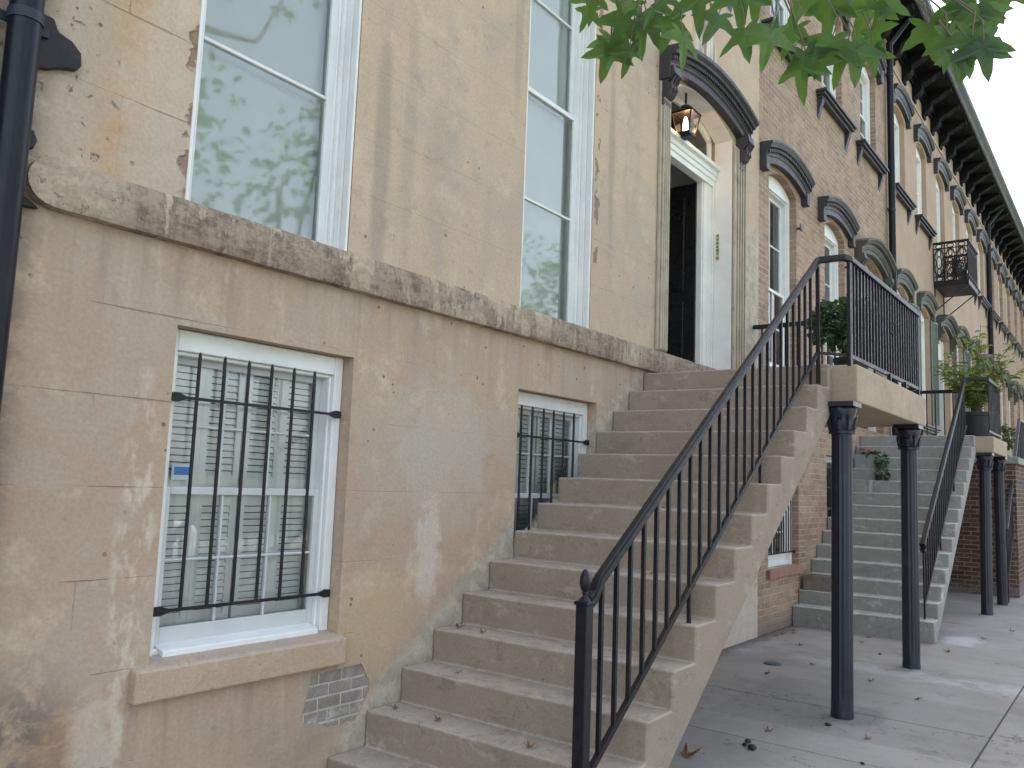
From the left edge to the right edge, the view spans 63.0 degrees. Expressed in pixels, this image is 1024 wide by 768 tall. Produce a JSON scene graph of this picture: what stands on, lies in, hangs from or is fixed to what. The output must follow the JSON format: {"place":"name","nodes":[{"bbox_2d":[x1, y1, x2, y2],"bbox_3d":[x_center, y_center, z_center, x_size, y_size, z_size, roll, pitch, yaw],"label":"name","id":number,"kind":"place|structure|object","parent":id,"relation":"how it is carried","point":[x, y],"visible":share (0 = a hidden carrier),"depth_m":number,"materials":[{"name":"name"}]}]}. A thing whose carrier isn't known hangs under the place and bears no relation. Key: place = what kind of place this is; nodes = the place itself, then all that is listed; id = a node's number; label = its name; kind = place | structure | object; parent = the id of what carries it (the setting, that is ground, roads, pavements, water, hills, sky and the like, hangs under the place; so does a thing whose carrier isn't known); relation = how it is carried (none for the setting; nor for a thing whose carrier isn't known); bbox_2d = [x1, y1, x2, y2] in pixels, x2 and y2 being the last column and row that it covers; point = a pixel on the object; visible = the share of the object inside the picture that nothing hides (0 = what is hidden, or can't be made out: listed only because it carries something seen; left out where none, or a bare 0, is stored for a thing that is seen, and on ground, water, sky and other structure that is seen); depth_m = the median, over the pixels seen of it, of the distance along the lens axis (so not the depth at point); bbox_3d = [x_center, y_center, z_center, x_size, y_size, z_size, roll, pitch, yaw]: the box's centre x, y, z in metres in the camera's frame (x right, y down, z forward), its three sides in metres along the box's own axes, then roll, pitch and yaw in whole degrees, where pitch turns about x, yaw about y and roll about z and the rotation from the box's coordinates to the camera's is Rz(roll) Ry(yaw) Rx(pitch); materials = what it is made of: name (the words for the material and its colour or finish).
{"place":"outdoors","nodes":[
{"label":"outdoors","id":0,"kind":"place"},
{"bbox_2d":[668,591,1023,767],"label":"pavement","id":1,"kind":"structure","parent":0,"point":[968,687],"depth_m":6.41,"materials":[{"name":"concrete"}]},
{"bbox_2d":[0,0,759,767],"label":"town house","id":2,"kind":"structure","parent":1,"relation":"on","point":[346,336],"depth_m":4.46,"materials":[{"name":"paint"}]},
{"bbox_2d":[0,0,80,414],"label":"drainpipe","id":3,"kind":"object","parent":2,"relation":"attached to","point":[35,41],"visible":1,"depth_m":3.08,"materials":[{"name":"metal"}]},
{"bbox_2d":[127,328,346,705],"bbox_3d":[-1.443,0.492,4.235,0.716,2.177,1.651,-3,-8,37],"label":"window","id":4,"kind":"structure","parent":2,"relation":"in","point":[242,591],"depth_m":4.13,"materials":[{"name":"white paint"}]},
{"bbox_2d":[185,0,361,250],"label":"window","id":5,"kind":"structure","parent":2,"relation":"in","point":[271,143],"depth_m":4.47,"materials":[{"name":"glass"}]},
{"bbox_2d":[513,391,588,557],"bbox_3d":[0.051,0.787,6.296,0.626,2.177,1.640,-3,-8,37],"label":"window","id":6,"kind":"structure","parent":2,"relation":"in","point":[536,482],"depth_m":6.24,"materials":[{"name":"white paint"}]},
{"bbox_2d":[520,0,596,327],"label":"window","id":7,"kind":"structure","parent":2,"relation":"in","point":[556,253],"depth_m":6.62,"materials":[{"name":"glass"}]},
{"bbox_2d":[666,183,696,361],"bbox_3d":[1.560,-1.128,9.171,0.980,2.045,0.063,-3,-8,37],"label":"door leaf","id":8,"kind":"structure","parent":2,"relation":"in","point":[683,199],"depth_m":8.96,"materials":[{"name":"black wood"}]},
{"bbox_2d":[671,93,701,140],"bbox_3d":[1.740,-2.689,8.369,0.248,0.483,0.248,-3,-8,37],"label":"lantern","id":9,"kind":"object","parent":2,"relation":"hanging from","point":[685,113],"visible":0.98,"depth_m":8.34,"materials":[{"name":"black metal"}]},
{"bbox_2d":[328,254,925,767],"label":"staircase","id":10,"kind":"structure","parent":1,"relation":"on","point":[596,644],"depth_m":5.00,"materials":[{"name":"beige concrete"}]},
{"bbox_2d":[807,293,896,369],"bbox_3d":[3.100,-0.407,7.707,0.948,0.877,0.876,4,-7,-14],"label":"potted shrub","id":11,"kind":"object","parent":10,"relation":"on","point":[834,331],"visible":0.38,"depth_m":7.55,"materials":[{"name":"green plant"}]},
{"bbox_2d":[679,743,702,755],"bbox_3d":[1.058,2.185,4.980,0.125,0.055,0.131,-3,-8,37],"label":"fallen leaf","id":12,"kind":"object","parent":1,"relation":"on","point":[686,752],"visible":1,"depth_m":4.99,"materials":[{"name":"brown plant"}]},
{"bbox_2d":[747,744,756,749],"bbox_3d":[1.479,2.235,5.152,0.052,0.030,0.058,-4,-9,43],"label":"clod","id":13,"kind":"object","parent":1,"relation":"on","point":[751,746],"visible":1,"depth_m":5.14,"materials":[{"name":"grey stone"}]},
{"bbox_2d":[764,661,781,665],"bbox_3d":[2.408,2.578,7.717,0.164,0.008,0.164,-3,-8,37],"label":"utility cover","id":14,"kind":"object","parent":1,"relation":"on","point":[772,663],"visible":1,"depth_m":7.70,"materials":[{"name":"metal"}]},
{"bbox_2d":[568,0,1023,105],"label":"street tree","id":15,"kind":"object","parent":1,"relation":"on","point":[969,30],"visible":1,"depth_m":2.14,"materials":[{"name":"green plant"}]},
{"bbox_2d":[758,0,928,636],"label":"town house","id":16,"kind":"structure","parent":1,"relation":"on","point":[823,169],"depth_m":11.15,"materials":[{"name":"brick"}]},
{"bbox_2d":[769,175,789,366],"bbox_3d":[3.155,-1.374,10.377,0.253,2.530,1.100,-3,-8,37],"label":"window","id":17,"kind":"structure","parent":16,"relation":"in","point":[778,199],"depth_m":10.67,"materials":[{"name":"white paint"}]},
{"bbox_2d":[770,0,789,25],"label":"window","id":18,"kind":"structure","parent":16,"relation":"in","point":[784,13],"depth_m":11.08,"materials":[{"name":"white paint"}]},
{"bbox_2d":[766,499,802,579],"bbox_3d":[3.152,1.518,9.990,0.285,1.500,1.165,-3,-8,37],"label":"window","id":19,"kind":"structure","parent":16,"relation":"in","point":[780,551],"depth_m":10.05,"materials":[{"name":"white paint"}]},
{"bbox_2d":[774,223,838,364],"bbox_3d":[4.200,-1.058,12.323,0.925,3.030,1.580,-3,-8,37],"label":"window","id":20,"kind":"structure","parent":16,"relation":"in","point":[831,244],"depth_m":12.45,"materials":[{"name":"white paint"}]},
{"bbox_2d":[821,23,835,97],"bbox_3d":[4.605,-4.871,12.481,0.160,1.707,0.994,-3,-8,37],"label":"window","id":21,"kind":"structure","parent":16,"relation":"in","point":[827,83],"depth_m":12.76,"materials":[{"name":"white paint"}]},
{"bbox_2d":[826,456,830,529],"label":"window","id":22,"kind":"structure","parent":16,"relation":"in","point":[828,459],"depth_m":11.57,"materials":[{"name":"white paint"}]},
{"bbox_2d":[860,67,869,143],"bbox_3d":[5.835,-4.635,14.116,0.160,1.707,0.994,-3,-8,37],"label":"window","id":23,"kind":"structure","parent":16,"relation":"in","point":[864,79],"depth_m":14.43,"materials":[{"name":"white paint"}]},
{"bbox_2d":[885,15,913,435],"bbox_3d":[6.829,-1.617,14.495,0.528,10.238,0.220,-3,-8,37],"label":"drainpipe","id":24,"kind":"object","parent":16,"relation":"attached to","point":[889,75],"visible":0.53,"depth_m":14.87,"materials":[{"name":"metal"}]},
{"bbox_2d":[792,377,1008,643],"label":"staircase","id":25,"kind":"structure","parent":1,"relation":"on","point":[945,463],"depth_m":10.85,"materials":[{"name":"grey concrete"}]},
{"bbox_2d":[803,573,830,591],"bbox_3d":[3.764,2.426,10.211,0.350,0.185,0.200,-3,-8,37],"label":"stair riser","id":26,"kind":"object","parent":25,"relation":"on","point":[817,582],"visible":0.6,"depth_m":10.14,"materials":[{"name":"concrete"}]},
{"bbox_2d":[853,480,872,492],"bbox_3d":[4.841,1.428,11.681,0.340,0.170,0.200,-3,-8,37],"label":"stair riser","id":27,"kind":"object","parent":25,"relation":"on","point":[866,486],"visible":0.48,"depth_m":11.57,"materials":[{"name":"concrete"}]},
{"bbox_2d":[860,448,870,453],"bbox_3d":[5.223,1.019,12.356,0.150,0.131,0.152,-3,-8,37],"label":"flower pot","id":28,"kind":"object","parent":25,"relation":"on","point":[863,449],"visible":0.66,"depth_m":12.30,"materials":[{"name":"concrete"}]},
{"bbox_2d":[854,450,891,480],"bbox_3d":[5.191,1.190,11.935,0.377,0.516,0.694,3,-7,-12],"label":"planter box","id":29,"kind":"object","parent":25,"relation":"on","point":[869,459],"visible":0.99,"depth_m":11.96,"materials":[{"name":"grey concrete"}]},
{"bbox_2d":[929,325,1023,435],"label":"potted shrub","id":30,"kind":"object","parent":25,"relation":"on","point":[976,418],"visible":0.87,"depth_m":12.77,"materials":[{"name":"green plant"}]},
{"bbox_2d":[885,1,1012,435],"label":"town house","id":31,"kind":"structure","parent":1,"relation":"on","point":[950,184],"depth_m":18.13,"materials":[{"name":"paint"}]},
{"bbox_2d":[894,113,899,182],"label":"window","id":32,"kind":"structure","parent":31,"relation":"in","point":[896,126],"depth_m":16.22,"materials":[{"name":"beige paint"}]},
{"bbox_2d":[916,148,921,213],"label":"window","id":33,"kind":"structure","parent":31,"relation":"in","point":[918,161],"depth_m":17.84,"materials":[{"name":"beige paint"}]},
{"bbox_2d":[921,312,925,402],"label":"window","id":34,"kind":"structure","parent":31,"relation":"in","point":[922,318],"depth_m":17.43,"materials":[{"name":"beige paint"}]},
{"bbox_2d":[936,180,940,280],"bbox_3d":[9.647,-3.471,19.167,0.160,2.607,0.954,-3,-8,37],"label":"window","id":35,"kind":"structure","parent":31,"relation":"in","point":[937,187],"depth_m":19.47,"materials":[{"name":"beige paint"}]},
{"bbox_2d":[952,206,955,257],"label":"window","id":36,"kind":"structure","parent":31,"relation":"in","point":[953,214],"depth_m":21.14,"materials":[{"name":"beige paint"}]},
{"bbox_2d":[933,238,977,314],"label":"balcony","id":37,"kind":"structure","parent":31,"relation":"attached to","point":[966,285],"depth_m":18.04,"materials":[{"name":"black metal"}]},
{"bbox_2d":[978,249,980,295],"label":"window","id":38,"kind":"structure","parent":31,"relation":"in","point":[978,249],"depth_m":24.38,"materials":[{"name":"beige paint"}]},
{"bbox_2d":[985,208,1003,377],"bbox_3d":[14.146,-0.215,24.232,0.550,10.245,0.266,-3,-8,37],"label":"drainpipe","id":39,"kind":"object","parent":31,"relation":"attached to","point":[988,223],"visible":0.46,"depth_m":24.62,"materials":[{"name":"metal"}]},
{"bbox_2d":[948,419,1023,602],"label":"stoop","id":40,"kind":"object","parent":1,"relation":"on","point":[965,577],"visible":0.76,"depth_m":14.08,"materials":[{"name":"brick"}]},
{"bbox_2d":[991,422,1015,450],"bbox_3d":[8.766,1.011,15.209,0.762,0.723,1.005,-3,-8,37],"label":"potted shrub","id":41,"kind":"object","parent":40,"relation":"on","point":[1009,441],"visible":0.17,"depth_m":15.12,"materials":[{"name":"green plant"}]},
{"bbox_2d":[971,686,1023,767],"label":"pavement bed","id":42,"kind":"object","parent":1,"relation":"attached to","point":[996,729],"depth_m":5.84,"materials":[{"name":"grey concrete"}]},
{"bbox_2d":[984,200,1023,456],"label":"town house","id":43,"kind":"structure","parent":1,"relation":"on","point":[1007,242],"depth_m":27.92,"materials":[{"name":"brick"}]},
{"bbox_2d":[930,0,1023,224],"label":"sky","id":44,"kind":"structure","parent":0,"point":[998,104],"materials":[{"name":"white"}]}
]}

